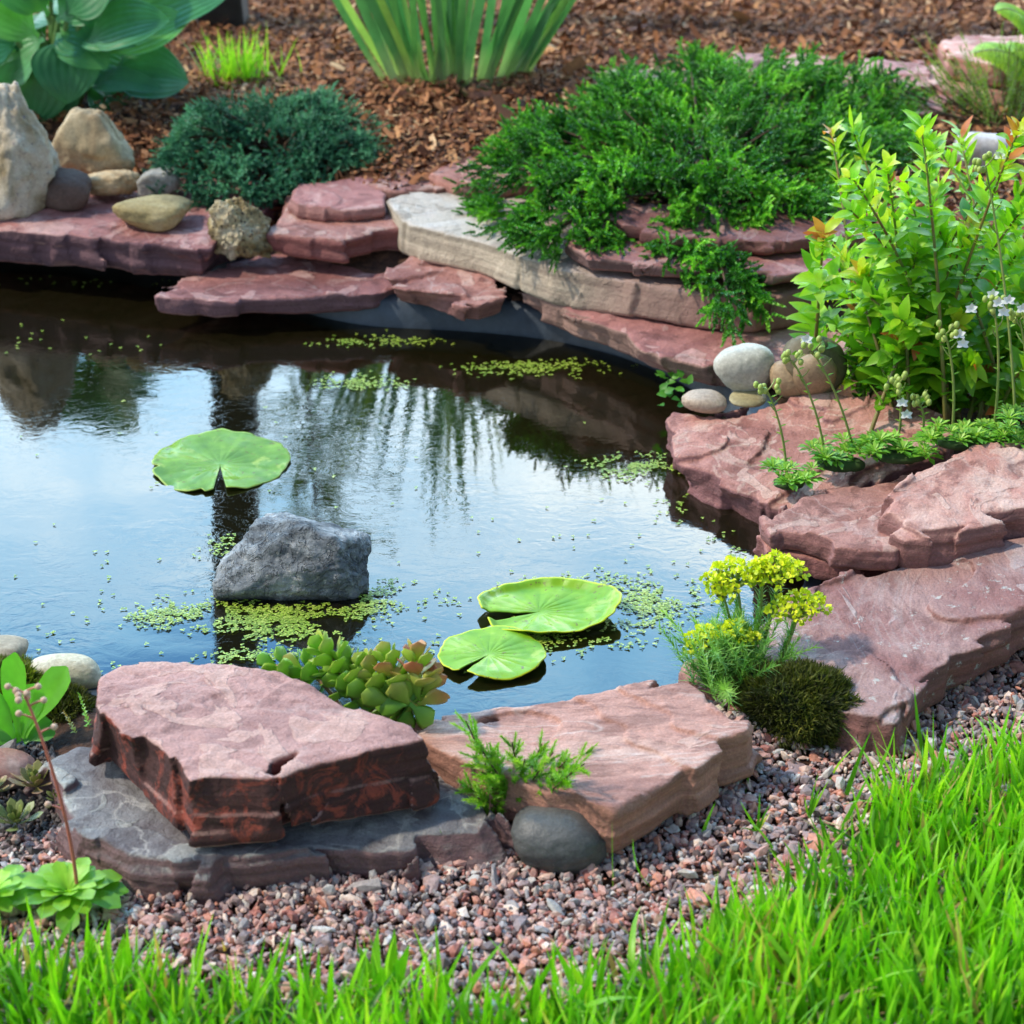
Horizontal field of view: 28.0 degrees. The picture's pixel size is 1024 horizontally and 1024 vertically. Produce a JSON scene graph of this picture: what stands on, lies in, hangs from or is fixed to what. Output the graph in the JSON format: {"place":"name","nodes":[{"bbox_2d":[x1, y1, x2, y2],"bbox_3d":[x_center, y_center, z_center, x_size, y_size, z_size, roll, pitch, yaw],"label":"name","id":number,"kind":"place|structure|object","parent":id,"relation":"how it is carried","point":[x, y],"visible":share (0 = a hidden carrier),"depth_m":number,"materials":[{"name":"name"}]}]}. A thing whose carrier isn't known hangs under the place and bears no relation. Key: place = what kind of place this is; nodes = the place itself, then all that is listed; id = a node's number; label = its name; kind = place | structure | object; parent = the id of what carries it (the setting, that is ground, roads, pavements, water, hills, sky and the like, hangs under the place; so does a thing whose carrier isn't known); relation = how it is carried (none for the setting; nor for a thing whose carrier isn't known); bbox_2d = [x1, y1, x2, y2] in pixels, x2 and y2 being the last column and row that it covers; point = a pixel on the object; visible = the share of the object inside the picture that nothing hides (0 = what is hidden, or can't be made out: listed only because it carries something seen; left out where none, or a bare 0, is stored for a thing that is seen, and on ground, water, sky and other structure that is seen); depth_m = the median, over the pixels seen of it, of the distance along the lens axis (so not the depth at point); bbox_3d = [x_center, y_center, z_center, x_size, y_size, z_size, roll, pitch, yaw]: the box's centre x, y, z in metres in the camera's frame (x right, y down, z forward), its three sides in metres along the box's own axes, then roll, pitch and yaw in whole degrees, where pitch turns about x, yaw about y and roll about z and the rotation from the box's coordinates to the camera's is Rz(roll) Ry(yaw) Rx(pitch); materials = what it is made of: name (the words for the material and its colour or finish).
{"place":"outdoors","nodes":[
{"label":"outdoors","id":0,"kind":"place"},
{"bbox_2d":[7,760,51,793],"bbox_3d":[-0.423,0.237,1.820,0.052,0.020,0.043,0,28,0],"label":"houseleek","id":1,"kind":"object","parent":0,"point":[28,772],"visible":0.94,"depth_m":1.82,"materials":[{"name":"green plant"}]},
{"bbox_2d":[0,261,804,719],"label":"water","id":2,"kind":"structure","parent":0,"point":[84,479],"depth_m":2.34,"materials":[{"name":"blue liquid"}]},
{"bbox_2d":[152,428,290,491],"bbox_3d":[-0.337,-0.059,2.387,0.160,0.008,0.158,0,28,0],"label":"lily pad","id":3,"kind":"object","parent":2,"relation":"on","point":[245,460],"visible":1,"depth_m":2.38,"materials":[{"name":"green plant"}]},
{"bbox_2d":[212,512,371,600],"bbox_3d":[-0.226,0.053,2.146,0.161,0.120,0.122,0,28,0],"label":"rock","id":4,"kind":"object","parent":2,"relation":"on","point":[281,556],"visible":0.9,"depth_m":2.10,"materials":[{"name":"grey stone"}]},
{"bbox_2d":[5,275,765,672],"bbox_3d":[-0.248,-0.076,2.417,1.020,0.001,1.103,0,28,0],"label":"duckweed","id":5,"kind":"object","parent":2,"relation":"on","point":[293,629],"visible":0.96,"depth_m":2.09,"materials":[{"name":"green plant"}]},
{"bbox_2d":[437,625,546,679],"bbox_3d":[-0.019,0.137,2.006,0.106,0.007,0.095,0,28,0],"label":"lily pad","id":6,"kind":"object","parent":2,"relation":"on","point":[509,655],"visible":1,"depth_m":2.00,"materials":[{"name":"green plant"}]},
{"bbox_2d":[477,577,621,634],"bbox_3d":[0.038,0.093,2.077,0.147,0.022,0.107,0,28,0],"label":"lily pad","id":7,"kind":"object","parent":2,"relation":"on","point":[559,605],"visible":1,"depth_m":2.08,"materials":[{"name":"green plant"}]},
{"bbox_2d":[678,659,728,704],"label":"stone","id":8,"kind":"object","parent":2,"relation":"on","point":[684,676],"visible":0.19,"depth_m":1.94,"materials":[{"name":"stone"}]},
{"bbox_2d":[0,648,1023,1023],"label":"gravel","id":9,"kind":"structure","parent":0,"point":[732,800],"depth_m":1.70,"materials":[{"name":"gravel"}]},
{"bbox_2d":[0,864,34,912],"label":"rosette plant","id":10,"kind":"object","parent":9,"relation":"on","point":[12,876],"visible":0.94,"depth_m":1.68,"materials":[{"name":"green plant"}]},
{"bbox_2d":[4,683,128,933],"bbox_3d":[-0.364,0.237,1.639,0.097,0.194,0.082,0,28,0],"label":"saxifrage","id":11,"kind":"object","parent":9,"relation":"on","point":[75,884],"visible":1,"depth_m":1.67,"materials":[{"name":"green plant"}]},
{"bbox_2d":[84,919,132,984],"bbox_3d":[-0.315,0.348,1.606,0.043,0.053,0.034,23,36,36],"label":"broadleaf weed","id":12,"kind":"object","parent":9,"relation":"on","point":[121,945],"visible":0.53,"depth_m":1.61,"materials":[{"name":"green plant"}]},
{"bbox_2d":[22,747,519,908],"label":"stone slab","id":13,"kind":"structure","parent":9,"relation":"on","point":[127,830],"depth_m":1.73,"materials":[{"name":"stone"}]},
{"bbox_2d":[89,662,439,847],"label":"stone slab","id":14,"kind":"structure","parent":13,"relation":"on","point":[211,755],"depth_m":1.74,"materials":[{"name":"stone"}]},
{"bbox_2d":[256,630,449,728],"bbox_3d":[-0.144,0.146,1.833,0.186,0.081,0.061,8,29,15],"label":"stonecrop","id":15,"kind":"object","parent":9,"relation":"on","point":[386,686],"visible":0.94,"depth_m":1.82,"materials":[{"name":"green plant"}]},
{"bbox_2d":[356,929,409,996],"bbox_3d":[-0.101,0.355,1.598,0.040,0.049,0.039,25,37,38],"label":"broadleaf weed","id":16,"kind":"object","parent":9,"relation":"on","point":[398,969],"visible":0.65,"depth_m":1.59,"materials":[{"name":"green plant"}]},
{"bbox_2d":[450,711,598,815],"bbox_3d":[0.012,0.221,1.756,0.131,0.129,0.095,0,28,0],"label":"small shrub","id":17,"kind":"object","parent":9,"relation":"on","point":[492,764],"visible":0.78,"depth_m":1.75,"materials":[{"name":"green plant"}]},
{"bbox_2d":[511,805,606,875],"bbox_3d":[0.041,0.275,1.754,0.084,0.056,0.080,0,28,0],"label":"cobble","id":18,"kind":"object","parent":9,"relation":"on","point":[557,841],"visible":0.75,"depth_m":1.72,"materials":[{"name":"stone"}]},
{"bbox_2d":[713,890,757,947],"bbox_3d":[0.178,0.330,1.643,0.042,0.051,0.033,20,34,33],"label":"broadleaf weed","id":19,"kind":"object","parent":9,"relation":"on","point":[728,919],"visible":0.36,"depth_m":1.65,"materials":[{"name":"green plant"}]},
{"bbox_2d":[650,549,832,708],"bbox_3d":[0.213,0.104,1.930,0.167,0.122,0.143,-21,34,-33],"label":"cypress spurge","id":20,"kind":"object","parent":9,"relation":"on","point":[727,647],"visible":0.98,"depth_m":1.93,"materials":[{"name":"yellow plant"}]},
{"bbox_2d":[741,794,769,831],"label":"grass shoot","id":21,"kind":"object","parent":9,"relation":"on","point":[760,823],"depth_m":1.77,"materials":[{"name":"green plant"}]},
{"bbox_2d":[729,655,865,755],"bbox_3d":[0.267,0.187,1.917,0.137,0.110,0.110,0,28,0],"label":"moss cushion","id":22,"kind":"object","parent":9,"relation":"on","point":[800,701],"visible":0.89,"depth_m":1.88,"materials":[{"name":"green plant"}]},
{"bbox_2d":[805,775,827,817],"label":"grass shoot","id":23,"kind":"object","parent":9,"relation":"on","point":[814,801],"depth_m":1.79,"materials":[{"name":"green plant"}]},
{"bbox_2d":[0,0,1023,1023],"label":"ground","id":24,"kind":"structure","parent":0,"point":[63,738],"depth_m":2.02,"materials":[{"name":"brown soil"}]},
{"bbox_2d":[0,652,42,722],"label":"moss cushion","id":25,"kind":"object","parent":24,"relation":"on","point":[33,676],"visible":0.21,"depth_m":1.93,"materials":[{"name":"green plant"}]},
{"bbox_2d":[0,738,62,863],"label":"soil grit","id":26,"kind":"object","parent":24,"relation":"on","point":[34,749],"visible":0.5,"depth_m":1.81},
{"bbox_2d":[0,775,14,791],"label":"houseleek","id":27,"kind":"object","parent":26,"relation":"on","point":[3,780],"visible":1,"depth_m":1.82,"materials":[{"name":"green plant"}]},
{"bbox_2d":[0,748,34,789],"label":"cobble","id":28,"kind":"object","parent":26,"relation":"on","point":[13,761],"visible":0.73,"depth_m":1.84,"materials":[{"name":"pink stone"}]},
{"bbox_2d":[0,798,42,830],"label":"houseleek","id":29,"kind":"object","parent":26,"relation":"on","point":[14,808],"visible":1,"depth_m":1.78,"materials":[{"name":"green plant"}]},
{"bbox_2d":[0,652,70,744],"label":"bergenia","id":30,"kind":"object","parent":26,"relation":"on","point":[54,681],"visible":0.91,"depth_m":1.87,"materials":[{"name":"green plant"}]},
{"bbox_2d":[46,789,58,804],"bbox_3d":[-0.399,0.249,1.808,0.026,0.010,0.021,19,33,31],"label":"houseleek","id":31,"kind":"object","parent":26,"relation":"on","point":[49,793],"visible":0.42,"depth_m":1.81,"materials":[{"name":"green plant"}]},
{"bbox_2d":[45,681,96,723],"bbox_3d":[-0.423,0.186,1.930,0.076,0.056,0.065,0,28,0],"label":"moss cushion","id":32,"kind":"object","parent":24,"relation":"on","point":[69,703],"visible":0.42,"depth_m":1.92,"materials":[{"name":"green plant"}]},
{"bbox_2d":[62,692,90,732],"bbox_3d":[-0.393,0.184,1.886,0.039,0.038,0.018,0,28,0],"label":"stonecrop sprig","id":33,"kind":"object","parent":24,"relation":"on","point":[68,720],"visible":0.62,"depth_m":1.89,"materials":[{"name":"green plant"}]},
{"bbox_2d":[0,177,284,276],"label":"stone slab","id":34,"kind":"structure","parent":24,"relation":"on","point":[95,232],"depth_m":2.81,"materials":[{"name":"stone"}]},
{"bbox_2d":[0,81,60,220],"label":"boulder","id":35,"kind":"object","parent":34,"relation":"on","point":[29,162],"visible":0.97,"depth_m":2.83,"materials":[{"name":"beige stone"}]},
{"bbox_2d":[45,167,91,210],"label":"stone","id":36,"kind":"object","parent":34,"relation":"on","point":[69,189],"visible":0.89,"depth_m":2.87,"materials":[{"name":"grey stone"}]},
{"bbox_2d":[52,107,134,173],"bbox_3d":[-0.621,-0.535,2.984,0.149,0.115,0.103,0,28,0],"label":"boulder","id":37,"kind":"object","parent":34,"relation":"on","point":[88,141],"visible":0.84,"depth_m":2.94,"materials":[{"name":"beige stone"}]},
{"bbox_2d":[88,170,140,195],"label":"stone","id":38,"kind":"object","parent":34,"relation":"on","point":[110,182],"visible":0.89,"depth_m":2.90,"materials":[{"name":"beige stone"}]},
{"bbox_2d":[112,194,191,231],"bbox_3d":[-0.497,-0.414,2.829,0.105,0.043,0.075,0,28,0],"label":"stone","id":39,"kind":"object","parent":34,"relation":"on","point":[159,213],"visible":1,"depth_m":2.80,"materials":[{"name":"beige stone"}]},
{"bbox_2d":[136,166,181,196],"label":"stone","id":40,"kind":"object","parent":34,"relation":"on","point":[150,177],"visible":0.74,"depth_m":2.91,"materials":[{"name":"grey stone"}]},
{"bbox_2d":[196,0,249,35],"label":"wooden post","id":41,"kind":"object","parent":24,"relation":"on","point":[234,12],"visible":0.31,"depth_m":3.54,"materials":[{"name":"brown wood"}]},
{"bbox_2d":[141,80,402,211],"bbox_3d":[-0.342,-0.550,3.034,0.398,0.174,0.421,0,28,0],"label":"dwarf juniper","id":42,"kind":"object","parent":24,"relation":"on","point":[241,142],"visible":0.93,"depth_m":2.95,"materials":[{"name":"green plant"}]},
{"bbox_2d":[369,167,445,203],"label":"stone slab","id":43,"kind":"structure","parent":24,"relation":"on","point":[389,191],"depth_m":2.88,"materials":[{"name":"stone"}]},
{"bbox_2d":[429,139,580,197],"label":"stone slab","id":44,"kind":"structure","parent":43,"relation":"on","point":[439,174],"depth_m":2.88,"materials":[{"name":"stone"}]},
{"bbox_2d":[81,258,820,709],"bbox_3d":[-0.452,0.041,2.533,1.591,0.390,1.374,0,28,0],"label":"pond liner","id":45,"kind":"object","parent":24,"relation":"on","point":[509,318],"visible":0.06,"depth_m":2.72,"materials":[{"name":"rubber"}]},
{"bbox_2d":[0,635,28,656],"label":"cobble","id":46,"kind":"object","parent":45,"relation":"on","point":[10,644],"visible":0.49,"depth_m":1.98,"materials":[{"name":"beige stone"}]},
{"bbox_2d":[30,653,100,688],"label":"cobble","id":47,"kind":"object","parent":45,"relation":"on","point":[84,670],"visible":0.69,"depth_m":1.95,"materials":[{"name":"beige stone"}]},
{"bbox_2d":[154,254,394,317],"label":"stone slab","id":48,"kind":"structure","parent":45,"relation":"on","point":[279,284],"depth_m":2.73,"materials":[{"name":"stone"}]},
{"bbox_2d":[207,197,273,260],"bbox_3d":[-0.368,-0.384,2.785,0.090,0.088,0.065,0,28,0],"label":"stone","id":49,"kind":"object","parent":48,"relation":"on","point":[239,227],"visible":1,"depth_m":2.77,"materials":[{"name":"beige stone"}]},
{"bbox_2d":[266,195,400,263],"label":"stone slab","id":50,"kind":"structure","parent":48,"relation":"on","point":[289,233],"depth_m":2.78,"materials":[{"name":"stone"}]},
{"bbox_2d":[288,176,385,221],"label":"stone slab","id":51,"kind":"structure","parent":50,"relation":"on","point":[344,200],"depth_m":2.83,"materials":[{"name":"stone"}]},
{"bbox_2d":[384,256,506,320],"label":"stone slab","id":52,"kind":"structure","parent":45,"relation":"on","point":[461,294],"depth_m":2.69,"materials":[{"name":"stone"}]},
{"bbox_2d":[521,293,847,388],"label":"stone slab","id":53,"kind":"structure","parent":45,"relation":"on","point":[668,347],"depth_m":2.55,"materials":[{"name":"stone"}]},
{"bbox_2d":[385,192,819,331],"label":"stone slab","id":54,"kind":"structure","parent":53,"relation":"on","point":[432,227],"depth_m":2.64,"materials":[{"name":"stone"}]},
{"bbox_2d":[564,233,841,284],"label":"stone slab","id":55,"kind":"structure","parent":54,"relation":"on","point":[782,268],"depth_m":2.58,"materials":[{"name":"stone"}]},
{"bbox_2d":[607,198,865,254],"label":"stone slab","id":56,"kind":"structure","parent":55,"relation":"on","point":[786,235],"depth_m":2.60,"materials":[{"name":"stone"}]},
{"bbox_2d":[655,369,692,406],"bbox_3d":[0.195,-0.160,2.486,0.049,0.028,0.129,0,28,0],"label":"creeping weed","id":57,"kind":"object","parent":53,"relation":"on","point":[665,390],"visible":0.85,"depth_m":2.48,"materials":[{"name":"green plant"}]},
{"bbox_2d":[0,685,1023,1023],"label":"lawn grass","id":58,"kind":"structure","parent":24,"relation":"on","point":[784,927],"depth_m":1.59,"materials":[{"name":"green plant"}]},
{"bbox_2d":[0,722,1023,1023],"bbox_3d":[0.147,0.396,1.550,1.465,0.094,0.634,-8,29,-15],"label":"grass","id":59,"kind":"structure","parent":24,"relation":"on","point":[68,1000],"depth_m":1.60,"materials":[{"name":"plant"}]},
{"bbox_2d":[32,0,1023,439],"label":"bark mulch","id":60,"kind":"object","parent":24,"relation":"on","point":[310,72],"visible":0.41,"depth_m":3.39,"materials":[{"name":"brown wood"}]},
{"bbox_2d":[0,0,222,121],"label":"hosta","id":61,"kind":"object","parent":60,"relation":"on","point":[96,50],"visible":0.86,"depth_m":3.11,"materials":[{"name":"green plant"}]},
{"bbox_2d":[181,24,304,91],"bbox_3d":[-0.437,-0.724,3.272,0.197,0.108,0.130,12,30,22],"label":"grass tuft","id":62,"kind":"object","parent":60,"relation":"on","point":[247,71],"visible":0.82,"depth_m":3.27,"materials":[{"name":"green plant"}]},
{"bbox_2d":[332,0,575,95],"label":"iris","id":63,"kind":"object","parent":60,"relation":"on","point":[392,26],"visible":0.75,"depth_m":3.23,"materials":[{"name":"green plant"}]},
{"bbox_2d":[596,70,857,101],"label":"stone slab","id":64,"kind":"structure","parent":60,"relation":"on","point":[647,71],"depth_m":3.22,"materials":[{"name":"stone"}]},
{"bbox_2d":[727,53,769,90],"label":"stone","id":65,"kind":"object","parent":64,"relation":"on","point":[757,59],"visible":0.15,"depth_m":3.21,"materials":[{"name":"stone"}]},
{"bbox_2d":[783,54,831,100],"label":"stone","id":66,"kind":"object","parent":64,"relation":"on","point":[820,61],"visible":0.04,"depth_m":3.21,"materials":[{"name":"stone"}]},
{"bbox_2d":[857,59,933,95],"bbox_3d":[0.594,-0.661,3.202,0.132,0.050,0.193,0,28,0],"label":"stone","id":67,"kind":"object","parent":60,"relation":"on","point":[922,68],"visible":0.27,"depth_m":3.21,"materials":[{"name":"stone"}]},
{"bbox_2d":[892,94,953,120],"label":"stone","id":68,"kind":"object","parent":60,"relation":"on","point":[921,114],"visible":0.23,"depth_m":3.10,"materials":[{"name":"stone"}]},
{"bbox_2d":[840,15,1023,128],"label":"dwarf conifer","id":69,"kind":"object","parent":60,"relation":"on","point":[1012,96],"visible":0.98,"depth_m":3.01,"materials":[{"name":"green plant"}]},
{"bbox_2d":[928,65,1023,117],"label":"stone","id":70,"kind":"object","parent":60,"relation":"on","point":[935,83],"visible":0.12,"depth_m":3.14,"materials":[{"name":"stone"}]},
{"bbox_2d":[937,35,1023,88],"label":"stone","id":71,"kind":"object","parent":70,"relation":"on","point":[945,46],"visible":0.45,"depth_m":3.18,"materials":[{"name":"stone"}]},
{"bbox_2d":[954,132,1007,176],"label":"boulder","id":72,"kind":"object","parent":60,"relation":"on","point":[986,143],"visible":0.29,"depth_m":2.84,"materials":[{"name":"grey stone"}]},
{"bbox_2d":[413,680,762,852],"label":"stone slab","id":73,"kind":"structure","parent":24,"relation":"on","point":[660,754],"depth_m":1.80,"materials":[{"name":"stone"}]},
{"bbox_2d":[443,36,940,347],"bbox_3d":[0.263,-0.516,2.895,0.668,0.221,0.918,17,33,29],"label":"creeping juniper","id":74,"kind":"object","parent":24,"relation":"on","point":[641,166],"visible":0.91,"depth_m":2.77,"materials":[{"name":"green plant"}]},
{"bbox_2d":[753,535,898,580],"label":"stone slab","id":75,"kind":"structure","parent":24,"relation":"on","point":[819,568],"depth_m":2.10,"materials":[{"name":"stone"}]},
{"bbox_2d":[759,475,907,570],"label":"stone slab","id":76,"kind":"structure","parent":75,"relation":"on","point":[835,528],"depth_m":2.11,"materials":[{"name":"stone"}]},
{"bbox_2d":[757,537,1023,761],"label":"stone slab","id":77,"kind":"structure","parent":24,"relation":"on","point":[890,639],"depth_m":1.98,"materials":[{"name":"stone"}]},
{"bbox_2d":[877,440,1023,568],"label":"stone slab","id":78,"kind":"structure","parent":77,"relation":"on","point":[970,500],"depth_m":2.08,"materials":[{"name":"stone"}]},
{"bbox_2d":[913,320,1023,450],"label":"saxifrage","id":79,"kind":"object","parent":78,"relation":"on","point":[964,436],"visible":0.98,"depth_m":2.18,"materials":[{"name":"green plant"}]},
{"bbox_2d":[965,129,1023,433],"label":"saxifrage","id":80,"kind":"object","parent":78,"relation":"on","point":[1015,411],"visible":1,"depth_m":2.17,"materials":[{"name":"green plant"}]},
{"bbox_2d":[785,105,1023,432],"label":"lime shrub","id":81,"kind":"object","parent":24,"relation":"on","point":[901,310],"visible":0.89,"depth_m":2.26,"materials":[{"name":"green plant"}]},
{"bbox_2d":[848,353,856,375],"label":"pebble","id":82,"kind":"object","parent":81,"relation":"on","point":[850,370],"visible":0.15,"depth_m":2.38,"materials":[{"name":"grey stone"}]},
{"bbox_2d":[872,205,979,223],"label":"stone slab","id":83,"kind":"structure","parent":24,"relation":"on","point":[876,222],"depth_m":2.72,"materials":[{"name":"stone"}]},
{"bbox_2d":[971,2,1023,85],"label":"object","id":84,"kind":"object","parent":24,"relation":"on","point":[1008,11],"visible":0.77,"depth_m":3.08,"materials":[{"name":"green plant"}]},
{"bbox_2d":[665,390,953,523],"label":"stone slab","id":85,"kind":"structure","parent":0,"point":[717,459],"depth_m":2.30,"materials":[{"name":"stone"}]},
{"bbox_2d":[681,389,726,413],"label":"pebble","id":86,"kind":"object","parent":85,"relation":"on","point":[709,401],"visible":1,"depth_m":2.36,"materials":[{"name":"beige stone"}]},
{"bbox_2d":[729,390,766,407],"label":"pebble","id":87,"kind":"object","parent":85,"relation":"on","point":[750,399],"visible":0.97,"depth_m":2.37,"materials":[{"name":"beige stone"}]},
{"bbox_2d":[713,343,773,390],"bbox_3d":[0.269,-0.167,2.387,0.070,0.062,0.052,0,28,0],"label":"pebble","id":88,"kind":"object","parent":87,"relation":"on","point":[743,367],"visible":0.94,"depth_m":2.37,"materials":[{"name":"grey stone"}]},
{"bbox_2d":[769,361,800,397],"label":"pebble","id":89,"kind":"object","parent":85,"relation":"on","point":[788,387],"visible":0.59,"depth_m":2.36,"materials":[{"name":"beige stone"}]},
{"bbox_2d":[753,378,826,491],"bbox_3d":[0.294,-0.079,2.184,0.057,0.126,0.088,-20,34,-32],"label":"saxifrage","id":90,"kind":"object","parent":85,"relation":"on","point":[795,480],"visible":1,"depth_m":2.19,"materials":[{"name":"green plant"}]},
{"bbox_2d":[793,354,836,394],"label":"pebble","id":91,"kind":"object","parent":85,"relation":"on","point":[815,376],"visible":0.83,"depth_m":2.33,"materials":[{"name":"brown stone"}]},
{"bbox_2d":[783,334,846,392],"bbox_3d":[0.348,-0.173,2.368,0.075,0.066,0.067,0,28,0],"label":"pebble","id":92,"kind":"object","parent":85,"relation":"on","point":[835,353],"visible":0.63,"depth_m":2.35,"materials":[{"name":"stone"}]},
{"bbox_2d":[781,334,880,474],"bbox_3d":[0.346,-0.113,2.194,0.120,0.152,0.080,0,28,0],"label":"saxifrage","id":93,"kind":"object","parent":85,"relation":"on","point":[839,459],"visible":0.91,"depth_m":2.21,"materials":[{"name":"green plant"}]},
{"bbox_2d":[854,371,943,464],"bbox_3d":[0.419,-0.095,2.199,0.104,0.087,0.091,0,28,0],"label":"saxifrage","id":94,"kind":"object","parent":85,"relation":"on","point":[900,451],"visible":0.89,"depth_m":2.20,"materials":[{"name":"green plant"}]}
]}

